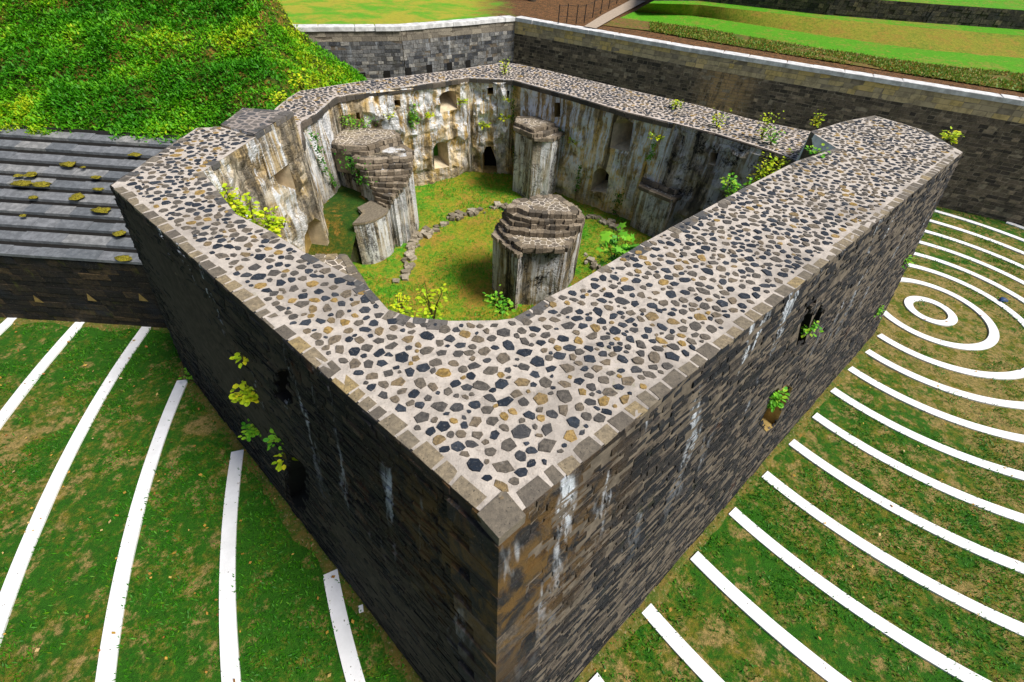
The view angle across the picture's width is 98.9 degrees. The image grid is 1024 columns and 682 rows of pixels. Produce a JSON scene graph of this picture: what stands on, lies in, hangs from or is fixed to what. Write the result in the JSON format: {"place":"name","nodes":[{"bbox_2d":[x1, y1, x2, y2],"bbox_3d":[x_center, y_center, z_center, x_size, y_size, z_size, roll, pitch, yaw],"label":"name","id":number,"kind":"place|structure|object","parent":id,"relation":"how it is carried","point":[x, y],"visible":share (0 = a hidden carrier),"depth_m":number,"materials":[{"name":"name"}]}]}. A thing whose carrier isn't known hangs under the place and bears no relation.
{"place":"outdoors","nodes":[
{"label":"outdoors","id":0,"kind":"place"},
{"bbox_2d":[0,0,368,258],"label":"hill","id":1,"kind":"structure","parent":0,"point":[342,214],"depth_m":18.20,"materials":[{"name":"green plant"}]},
{"bbox_2d":[0,0,366,143],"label":"hedge ground cover","id":2,"kind":"object","parent":1,"relation":"on","point":[34,102],"visible":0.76,"depth_m":18.40,"materials":[{"name":"green plant"}]},
{"bbox_2d":[287,68,313,92],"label":"shrub","id":3,"kind":"object","parent":1,"relation":"on","point":[307,80],"visible":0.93,"depth_m":17.25,"materials":[{"name":"yellow plant"}]},
{"bbox_2d":[352,171,651,320],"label":"court floor","id":4,"kind":"structure","parent":0,"point":[461,231],"depth_m":17.95,"materials":[{"name":"green plant"}]},
{"bbox_2d":[350,200,393,264],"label":"stair wall","id":5,"kind":"structure","parent":4,"relation":"on","point":[373,243],"depth_m":16.60,"materials":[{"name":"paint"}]},
{"bbox_2d":[331,127,418,247],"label":"stair pier","id":6,"kind":"structure","parent":4,"relation":"on","point":[388,154],"depth_m":16.98,"materials":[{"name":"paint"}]},
{"bbox_2d":[334,149,377,189],"bbox_3d":[-5.727,-6.358,16.617,2.051,1.583,0.642,16,46,12],"label":"ivy","id":7,"kind":"object","parent":6,"relation":"attached to","point":[353,167],"visible":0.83,"depth_m":16.59,"materials":[{"name":"green plant"}]},
{"bbox_2d":[392,236,419,283],"bbox_3d":[-4.080,-3.291,17.426,0.673,0.222,3.245,4,45,0],"label":"rubble row","id":8,"kind":"object","parent":4,"relation":"on","point":[409,253],"visible":1,"depth_m":17.32,"materials":[{"name":"stone"}]},
{"bbox_2d":[411,201,508,240],"bbox_3d":[-2.362,-5.414,19.419,5.005,0.494,1.099,-24,51,-25],"label":"rubble row","id":9,"kind":"object","parent":4,"relation":"on","point":[427,232],"visible":0.94,"depth_m":19.34,"materials":[{"name":"stone"}]},
{"bbox_2d":[491,194,585,309],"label":"stone pier","id":10,"kind":"structure","parent":4,"relation":"on","point":[536,242],"depth_m":14.57,"materials":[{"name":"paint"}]},
{"bbox_2d":[513,116,564,198],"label":"stone pier","id":11,"kind":"structure","parent":4,"relation":"on","point":[538,144],"depth_m":19.66,"materials":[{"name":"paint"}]},
{"bbox_2d":[583,252,602,269],"bbox_3d":[3.382,-3.005,17.613,0.603,0.342,1.675,-29,53,-28],"label":"rubble row","id":12,"kind":"object","parent":4,"relation":"on","point":[594,265],"visible":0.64,"depth_m":17.64,"materials":[{"name":"stone"}]},
{"bbox_2d":[586,214,620,231],"bbox_3d":[4.184,-5.340,19.566,1.851,0.206,0.690,33,52,26],"label":"rubble row","id":13,"kind":"object","parent":4,"relation":"on","point":[609,222],"visible":0.91,"depth_m":19.47,"materials":[{"name":"stone"}]},
{"bbox_2d":[630,177,681,237],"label":"stone pier","id":14,"kind":"structure","parent":4,"relation":"on","point":[656,203],"depth_m":18.25,"materials":[{"name":"grey stone"}]},
{"bbox_2d":[0,47,1023,681],"bbox_3d":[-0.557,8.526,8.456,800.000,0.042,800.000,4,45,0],"label":"ground","id":15,"kind":"structure","parent":0,"point":[92,497],"depth_m":11.73,"materials":[{"name":"green plant"}]},
{"bbox_2d":[0,318,16,334],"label":"concrete ring","id":16,"kind":"object","parent":15,"relation":"on","point":[6,323],"visible":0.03,"depth_m":16.40,"materials":[{"name":"white concrete"}]},
{"bbox_2d":[0,322,84,428],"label":"concrete ring","id":17,"kind":"object","parent":15,"relation":"on","point":[7,410],"visible":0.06,"depth_m":14.81,"materials":[{"name":"white concrete"}]},
{"bbox_2d":[0,327,150,643],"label":"concrete ring","id":18,"kind":"object","parent":15,"relation":"on","point":[15,576],"visible":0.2,"depth_m":12.00,"materials":[{"name":"white concrete"}]},
{"bbox_2d":[0,124,177,327],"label":"wing building","id":19,"kind":"structure","parent":15,"relation":"on","point":[59,251],"depth_m":15.59,"materials":[{"name":"stone"}]},
{"bbox_2d":[9,180,32,185],"bbox_3d":[-17.339,-5.619,15.519,0.805,0.112,0.421,4,45,0],"label":"moss cushion","id":20,"kind":"object","parent":19,"relation":"on","point":[22,183],"visible":1,"depth_m":15.46,"materials":[{"name":"yellow plant"}]},
{"bbox_2d":[22,171,36,176],"bbox_3d":[-17.266,-5.992,15.687,0.369,0.092,0.441,31,51,25],"label":"moss cushion","id":21,"kind":"object","parent":19,"relation":"on","point":[30,174],"visible":1,"depth_m":15.65,"materials":[{"name":"yellow plant"}]},
{"bbox_2d":[28,195,37,198],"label":"moss cushion","id":22,"kind":"object","parent":19,"relation":"on","point":[33,197],"visible":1,"depth_m":15.30,"materials":[{"name":"yellow plant"}]},
{"bbox_2d":[31,181,50,186],"bbox_3d":[-16.712,-5.602,15.539,0.642,0.108,0.440,-9,46,-13],"label":"moss cushion","id":23,"kind":"object","parent":19,"relation":"on","point":[41,184],"visible":1,"depth_m":15.49,"materials":[{"name":"yellow plant"}]},
{"bbox_2d":[59,161,75,166],"bbox_3d":[-16.206,-6.474,15.937,0.546,0.096,0.402,4,45,0],"label":"moss cushion","id":24,"kind":"object","parent":19,"relation":"on","point":[67,164],"visible":1,"depth_m":15.88,"materials":[{"name":"yellow plant"}]},
{"bbox_2d":[68,193,84,199],"bbox_3d":[-15.264,-5.075,15.353,0.483,0.090,0.423,4,45,0],"label":"moss cushion","id":25,"kind":"object","parent":19,"relation":"on","point":[77,196],"visible":1,"depth_m":15.32,"materials":[{"name":"yellow plant"}]},
{"bbox_2d":[90,175,100,178],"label":"moss cushion","id":26,"kind":"object","parent":19,"relation":"on","point":[95,177],"visible":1,"depth_m":15.69,"materials":[{"name":"yellow plant"}]},
{"bbox_2d":[90,207,110,212],"bbox_3d":[-14.305,-4.564,15.164,0.718,0.101,0.397,4,45,0],"label":"moss cushion","id":27,"kind":"object","parent":19,"relation":"on","point":[101,210],"visible":1,"depth_m":15.12,"materials":[{"name":"yellow plant"}]},
{"bbox_2d":[112,230,125,235],"bbox_3d":[-13.319,-3.667,14.809,0.476,0.076,0.351,4,45,0],"label":"moss cushion","id":28,"kind":"object","parent":19,"relation":"on","point":[119,233],"visible":1,"depth_m":14.78,"materials":[{"name":"yellow plant"}]},
{"bbox_2d":[114,255,131,260],"bbox_3d":[-12.845,-2.742,14.415,0.623,0.086,0.301,4,45,0],"label":"moss cushion","id":29,"kind":"object","parent":19,"relation":"on","point":[123,258],"visible":1,"depth_m":14.41,"materials":[{"name":"yellow plant"}]},
{"bbox_2d":[128,152,141,156],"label":"moss cushion","id":30,"kind":"object","parent":19,"relation":"on","point":[136,154],"visible":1,"depth_m":16.16,"materials":[{"name":"yellow plant"}]},
{"bbox_2d":[95,380,187,681],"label":"concrete ring","id":31,"kind":"object","parent":15,"relation":"on","point":[107,660],"visible":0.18,"depth_m":11.07,"materials":[{"name":"white concrete"}]},
{"bbox_2d":[219,450,243,681],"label":"concrete ring","id":32,"kind":"object","parent":15,"relation":"on","point":[229,652],"visible":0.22,"depth_m":10.71,"materials":[{"name":"white concrete"}]},
{"bbox_2d":[323,569,364,681],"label":"concrete ring","id":33,"kind":"object","parent":15,"relation":"on","point":[350,662],"visible":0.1,"depth_m":10.06,"materials":[{"name":"white concrete"}]},
{"bbox_2d":[293,15,514,79],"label":"ditch wall","id":34,"kind":"structure","parent":15,"relation":"on","point":[372,51],"depth_m":30.83,"materials":[{"name":"stone"}]},
{"bbox_2d":[0,317,879,681],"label":"soil verge","id":35,"kind":"structure","parent":15,"relation":"on","point":[654,597],"depth_m":11.91,"materials":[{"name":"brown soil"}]},
{"bbox_2d":[358,604,363,612],"bbox_3d":[-3.580,6.347,10.381,0.100,0.012,0.160,-13,47,-16],"label":"paper scrap","id":36,"kind":"object","parent":35,"relation":"on","point":[361,607],"visible":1,"depth_m":10.38,"materials":[{"name":"white paper"}]},
{"bbox_2d":[0,215,1023,681],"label":"fallen leaves","id":37,"kind":"object","parent":15,"relation":"on","point":[312,539],"visible":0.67,"depth_m":11.69,"materials":[{"name":"plant"}]},
{"bbox_2d":[110,63,962,681],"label":"fort tower","id":38,"kind":"structure","parent":15,"relation":"on","point":[546,489],"depth_m":8.10,"materials":[{"name":"stone masonry"},{"name":"cobble paving"},{"name":"stained plaster"}]},
{"bbox_2d":[178,367,192,379],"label":"shrub","id":39,"kind":"object","parent":38,"relation":"attached to","point":[190,377],"visible":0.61,"depth_m":14.66,"materials":[{"name":"green plant"}]},
{"bbox_2d":[220,183,249,212],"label":"shrub","id":40,"kind":"object","parent":38,"relation":"attached to","point":[229,195],"visible":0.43,"depth_m":10.57,"materials":[{"name":"yellow plant"}]},
{"bbox_2d":[229,352,248,368],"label":"shrub","id":41,"kind":"object","parent":38,"relation":"attached to","point":[243,357],"visible":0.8,"depth_m":8.11,"materials":[{"name":"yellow plant"}]},
{"bbox_2d":[228,380,258,406],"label":"shrub","id":42,"kind":"object","parent":38,"relation":"attached to","point":[246,395],"visible":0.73,"depth_m":8.85,"materials":[{"name":"yellow plant"}]},
{"bbox_2d":[230,195,263,225],"bbox_3d":[-6.398,-3.000,10.373,0.833,0.890,0.962,33,52,26],"label":"shrub","id":43,"kind":"object","parent":38,"relation":"attached to","point":[243,211],"visible":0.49,"depth_m":10.39,"materials":[{"name":"yellow plant"}]},
{"bbox_2d":[238,419,261,441],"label":"shrub","id":44,"kind":"object","parent":38,"relation":"attached to","point":[252,431],"visible":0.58,"depth_m":10.29,"materials":[{"name":"green plant"}]},
{"bbox_2d":[252,204,284,236],"bbox_3d":[-5.748,-2.752,10.342,0.699,0.837,0.990,4,45,0],"label":"shrub","id":45,"kind":"object","parent":38,"relation":"attached to","point":[273,227],"visible":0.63,"depth_m":10.35,"materials":[{"name":"yellow plant"}]},
{"bbox_2d":[263,427,282,450],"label":"shrub","id":46,"kind":"object","parent":38,"relation":"attached to","point":[273,438],"visible":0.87,"depth_m":9.16,"materials":[{"name":"green plant"}]},
{"bbox_2d":[270,88,286,104],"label":"shrub","id":47,"kind":"object","parent":38,"relation":"on","point":[276,99],"visible":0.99,"depth_m":16.22,"materials":[{"name":"yellow plant"}]},
{"bbox_2d":[275,218,289,227],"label":"shrub","id":48,"kind":"object","parent":38,"relation":"attached to","point":[282,225],"visible":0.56,"depth_m":12.91,"materials":[{"name":"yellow plant"}]},
{"bbox_2d":[271,449,297,471],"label":"shrub","id":49,"kind":"object","parent":38,"relation":"attached to","point":[279,467],"visible":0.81,"depth_m":9.34,"materials":[{"name":"yellow plant"}]},
{"bbox_2d":[308,130,338,186],"bbox_3d":[-6.888,-6.652,16.124,0.468,2.506,0.995,11,45,7],"label":"ivy","id":50,"kind":"object","parent":38,"relation":"attached to","point":[322,160],"visible":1,"depth_m":15.75,"materials":[{"name":"green plant"}]},
{"bbox_2d":[339,114,377,128],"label":"ivy","id":51,"kind":"object","parent":38,"relation":"attached to","point":[355,122],"visible":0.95,"depth_m":17.68,"materials":[{"name":"green plant"}]},
{"bbox_2d":[390,292,419,316],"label":"shrub","id":52,"kind":"object","parent":38,"relation":"attached to","point":[404,299],"visible":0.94,"depth_m":7.65,"materials":[{"name":"yellow plant"}]},
{"bbox_2d":[406,104,419,128],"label":"ivy","id":53,"kind":"object","parent":38,"relation":"attached to","point":[411,115],"visible":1,"depth_m":18.98,"materials":[{"name":"green plant"}]},
{"bbox_2d":[425,112,434,118],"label":"wall weed","id":54,"kind":"object","parent":38,"relation":"attached to","point":[428,114],"depth_m":19.38,"materials":[{"name":"yellow plant"}]},
{"bbox_2d":[415,283,447,319],"bbox_3d":[-1.946,-0.911,10.533,0.651,1.105,0.886,20,47,16],"label":"shrub","id":55,"kind":"object","parent":38,"relation":"attached to","point":[434,307],"visible":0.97,"depth_m":10.48,"materials":[{"name":"yellow plant"}]},
{"bbox_2d":[457,98,471,106],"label":"wall weed","id":56,"kind":"object","parent":38,"relation":"attached to","point":[462,101],"depth_m":20.03,"materials":[{"name":"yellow plant"}]},
{"bbox_2d":[478,121,490,129],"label":"wall weed","id":57,"kind":"object","parent":38,"relation":"attached to","point":[484,124],"depth_m":20.91,"materials":[{"name":"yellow plant"}]},
{"bbox_2d":[482,284,521,316],"bbox_3d":[-0.238,-0.799,9.078,0.569,0.369,0.768,-27,52,-27],"label":"shrub","id":58,"kind":"object","parent":38,"relation":"attached to","point":[492,300],"visible":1,"depth_m":9.03,"materials":[{"name":"green plant"}]},
{"bbox_2d":[499,59,509,73],"bbox_3d":[-0.347,-12.534,19.954,0.598,0.689,0.496,-19,49,-21],"label":"sapling","id":59,"kind":"object","parent":38,"relation":"on","point":[504,67],"visible":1,"depth_m":19.99,"materials":[{"name":"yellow plant"}]},
{"bbox_2d":[498,113,510,121],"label":"wall weed","id":60,"kind":"object","parent":38,"relation":"attached to","point":[508,116],"depth_m":20.66,"materials":[{"name":"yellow plant"}]},
{"bbox_2d":[511,85,515,166],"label":"ivy","id":61,"kind":"object","parent":38,"relation":"attached to","point":[512,122],"visible":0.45,"depth_m":20.62,"materials":[{"name":"green plant"}]},
{"bbox_2d":[574,164,582,192],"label":"ivy","id":62,"kind":"object","parent":38,"relation":"attached to","point":[578,177],"visible":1,"depth_m":20.12,"materials":[{"name":"green plant"}]},
{"bbox_2d":[595,222,638,267],"bbox_3d":[2.211,-1.938,9.136,0.962,1.029,1.176,-31,54,-30],"label":"maple seedling","id":63,"kind":"object","parent":38,"relation":"on","point":[616,249],"visible":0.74,"depth_m":9.00,"materials":[{"name":"green plant"}]},
{"bbox_2d":[610,189,624,216],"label":"ivy","id":64,"kind":"object","parent":38,"relation":"attached to","point":[618,201],"visible":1,"depth_m":19.51,"materials":[{"name":"green plant"}]},
{"bbox_2d":[644,141,655,160],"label":"ivy","id":65,"kind":"object","parent":38,"relation":"attached to","point":[650,155],"visible":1,"depth_m":17.48,"materials":[{"name":"green plant"}]},
{"bbox_2d":[647,132,664,140],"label":"wall weed","id":66,"kind":"object","parent":38,"relation":"attached to","point":[657,137],"depth_m":16.98,"materials":[{"name":"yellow plant"}]},
{"bbox_2d":[670,99,681,109],"bbox_3d":[6.611,-9.530,17.599,0.497,0.386,0.633,4,45,0],"label":"sapling","id":67,"kind":"object","parent":38,"relation":"on","point":[676,103],"visible":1,"depth_m":17.59,"materials":[{"name":"yellow plant"}]},
{"bbox_2d":[712,109,731,127],"bbox_3d":[7.651,-8.229,16.111,0.683,0.730,0.470,12,45,8],"label":"sapling","id":68,"kind":"object","parent":38,"relation":"on","point":[714,118],"visible":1,"depth_m":16.13,"materials":[{"name":"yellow plant"}]},
{"bbox_2d":[720,172,759,196],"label":"shrub","id":69,"kind":"object","parent":38,"relation":"on","point":[733,191],"visible":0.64,"depth_m":13.21,"materials":[{"name":"green plant"}]},
{"bbox_2d":[757,104,784,139],"bbox_3d":[8.943,-7.651,15.254,0.577,1.234,0.788,-8,46,-11],"label":"sapling","id":70,"kind":"object","parent":38,"relation":"on","point":[764,119],"visible":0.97,"depth_m":15.33,"materials":[{"name":"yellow plant"}]},
{"bbox_2d":[746,148,799,184],"bbox_3d":[8.562,-5.554,14.486,1.300,1.509,1.055,16,46,12],"label":"shrub","id":71,"kind":"object","parent":38,"relation":"on","point":[769,170],"visible":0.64,"depth_m":14.38,"materials":[{"name":"yellow plant"}]},
{"bbox_2d":[763,128,785,143],"bbox_3d":[8.990,-7.061,15.132,0.704,0.575,0.545,24,48,19],"label":"sapling","id":72,"kind":"object","parent":38,"relation":"on","point":[774,135],"visible":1,"depth_m":15.14,"materials":[{"name":"green plant"}]},
{"bbox_2d":[767,387,789,411],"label":"shrub","id":73,"kind":"object","parent":38,"relation":"on","point":[774,402],"visible":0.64,"depth_m":10.38,"materials":[{"name":"green plant"}]},
{"bbox_2d":[800,320,823,337],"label":"shrub","id":74,"kind":"object","parent":38,"relation":"attached to","point":[810,329],"visible":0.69,"depth_m":9.79,"materials":[{"name":"green plant"}]},
{"bbox_2d":[805,143,829,157],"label":"shrub","id":75,"kind":"object","parent":38,"relation":"on","point":[815,152],"visible":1,"depth_m":12.44,"materials":[{"name":"green plant"}]},
{"bbox_2d":[809,108,826,126],"bbox_3d":[11.482,-8.360,16.426,0.492,0.635,0.576,24,48,19],"label":"sapling","id":76,"kind":"object","parent":38,"relation":"on","point":[815,122],"visible":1,"depth_m":16.45,"materials":[{"name":"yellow plant"}]},
{"bbox_2d":[873,305,884,317],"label":"shrub","id":77,"kind":"object","parent":38,"relation":"attached to","point":[879,311],"visible":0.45,"depth_m":15.83,"materials":[{"name":"green plant"}]},
{"bbox_2d":[902,255,915,268],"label":"shrub","id":78,"kind":"object","parent":38,"relation":"attached to","point":[907,260],"visible":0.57,"depth_m":14.94,"materials":[{"name":"green plant"}]},
{"bbox_2d":[939,126,964,143],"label":"shrub","id":79,"kind":"object","parent":38,"relation":"attached to","point":[953,135],"visible":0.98,"depth_m":14.10,"materials":[{"name":"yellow plant"}]},
{"bbox_2d":[589,672,603,681],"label":"concrete ring","id":80,"kind":"object","parent":15,"relation":"on","point":[595,678],"visible":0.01,"depth_m":9.63,"materials":[{"name":"white concrete"}]},
{"bbox_2d":[642,604,724,681],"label":"concrete ring","id":81,"kind":"object","parent":15,"relation":"on","point":[699,666],"visible":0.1,"depth_m":10.13,"materials":[{"name":"white concrete"}]},
{"bbox_2d":[513,16,1023,225],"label":"ditch wall","id":82,"kind":"structure","parent":15,"relation":"on","point":[986,180],"depth_m":27.32,"materials":[{"name":"stone"}]},
{"bbox_2d":[690,551,850,681],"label":"concrete ring","id":83,"kind":"object","parent":15,"relation":"on","point":[789,642],"visible":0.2,"depth_m":10.55,"materials":[{"name":"white concrete"}]},
{"bbox_2d":[728,507,991,681],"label":"concrete ring","id":84,"kind":"object","parent":15,"relation":"on","point":[930,655],"visible":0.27,"depth_m":10.86,"materials":[{"name":"white concrete"}]},
{"bbox_2d":[761,221,1023,636],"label":"concrete ring","id":85,"kind":"object","parent":15,"relation":"on","point":[922,580],"visible":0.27,"depth_m":11.67,"materials":[{"name":"white concrete"}]},
{"bbox_2d":[788,210,1023,574],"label":"concrete ring","id":86,"kind":"object","parent":15,"relation":"on","point":[930,527],"visible":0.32,"depth_m":12.78,"materials":[{"name":"white concrete"}]},
{"bbox_2d":[812,219,1023,523],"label":"concrete ring","id":87,"kind":"object","parent":15,"relation":"on","point":[1001,511],"visible":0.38,"depth_m":13.76,"materials":[{"name":"white concrete"}]},
{"bbox_2d":[830,230,1023,480],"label":"concrete ring","id":88,"kind":"object","parent":15,"relation":"on","point":[949,451],"visible":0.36,"depth_m":14.76,"materials":[{"name":"white concrete"}]},
{"bbox_2d":[904,296,957,325],"bbox_3d":[18.777,-1.339,19.696,2.031,0.130,2.031,4,45,0],"label":"concrete ring","id":89,"kind":"object","parent":15,"relation":"on","point":[951,319],"visible":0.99,"depth_m":19.58,"materials":[{"name":"white concrete"}]},
{"bbox_2d":[848,241,1023,442],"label":"concrete ring","id":90,"kind":"object","parent":15,"relation":"on","point":[1011,436],"visible":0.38,"depth_m":15.75,"materials":[{"name":"white concrete"}]},
{"bbox_2d":[883,277,998,350],"bbox_3d":[18.778,-1.339,19.696,4.968,0.130,4.968,4,45,0],"label":"concrete ring","id":91,"kind":"object","parent":15,"relation":"on","point":[991,340],"visible":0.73,"depth_m":18.79,"materials":[{"name":"white concrete"}]},
{"bbox_2d":[865,252,1023,409],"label":"concrete ring","id":92,"kind":"object","parent":15,"relation":"on","point":[945,388],"visible":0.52,"depth_m":16.71,"materials":[{"name":"white concrete"}]},
{"bbox_2d":[877,263,1023,379],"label":"concrete ring","id":93,"kind":"object","parent":15,"relation":"on","point":[1015,374],"visible":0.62,"depth_m":17.57,"materials":[{"name":"white concrete"}]},
{"bbox_2d":[999,297,1007,301],"bbox_3d":[22.894,-1.912,20.393,0.417,0.203,0.289,11,45,7],"label":"plastic bag","id":94,"kind":"object","parent":15,"relation":"on","point":[1002,299],"visible":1,"depth_m":20.32,"materials":[{"name":"blue plastic"}]},
{"bbox_2d":[585,0,644,27],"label":"path","id":95,"kind":"structure","parent":0,"point":[611,14],"depth_m":36.74,"materials":[{"name":"beige concrete"}]},
{"bbox_2d":[278,0,1023,96],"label":"ground","id":96,"kind":"structure","parent":0,"point":[317,12],"depth_m":33.20,"materials":[{"name":"green plant"}]},
{"bbox_2d":[558,0,616,23],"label":"post fence","id":97,"kind":"object","parent":96,"relation":"on","point":[568,5],"visible":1,"depth_m":32.65,"materials":[{"name":"wood"}]},
{"bbox_2d":[604,18,1021,90],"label":"gravel verge","id":98,"kind":"structure","parent":96,"relation":"on","point":[630,23],"depth_m":29.16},
{"bbox_2d":[649,21,1023,91],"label":"verge weeds","id":99,"kind":"object","parent":98,"relation":"on","point":[929,69],"visible":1,"depth_m":27.79,"materials":[{"name":"green plant"}]},
{"bbox_2d":[621,12,1023,72],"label":"lawn strip","id":100,"kind":"object","parent":96,"relation":"on","point":[999,63],"visible":0.98,"depth_m":30.25,"materials":[{"name":"green plant"}]},
{"bbox_2d":[634,3,1023,57],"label":"grass bank","id":101,"kind":"structure","parent":0,"point":[980,43],"depth_m":31.67,"materials":[{"name":"green plant"}]},
{"bbox_2d":[650,1,1023,35],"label":"lawn ledge","id":102,"kind":"object","parent":101,"relation":"on","point":[959,27],"visible":1,"depth_m":32.84,"materials":[{"name":"green plant"}]},
{"bbox_2d":[654,0,1023,29],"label":"terrace wall","id":103,"kind":"structure","parent":102,"relation":"on","point":[944,14],"depth_m":32.73,"materials":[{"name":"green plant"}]},
{"bbox_2d":[889,0,1023,9],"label":"lawn","id":104,"kind":"structure","parent":0,"point":[1011,4],"depth_m":33.01,"materials":[{"name":"green plant"}]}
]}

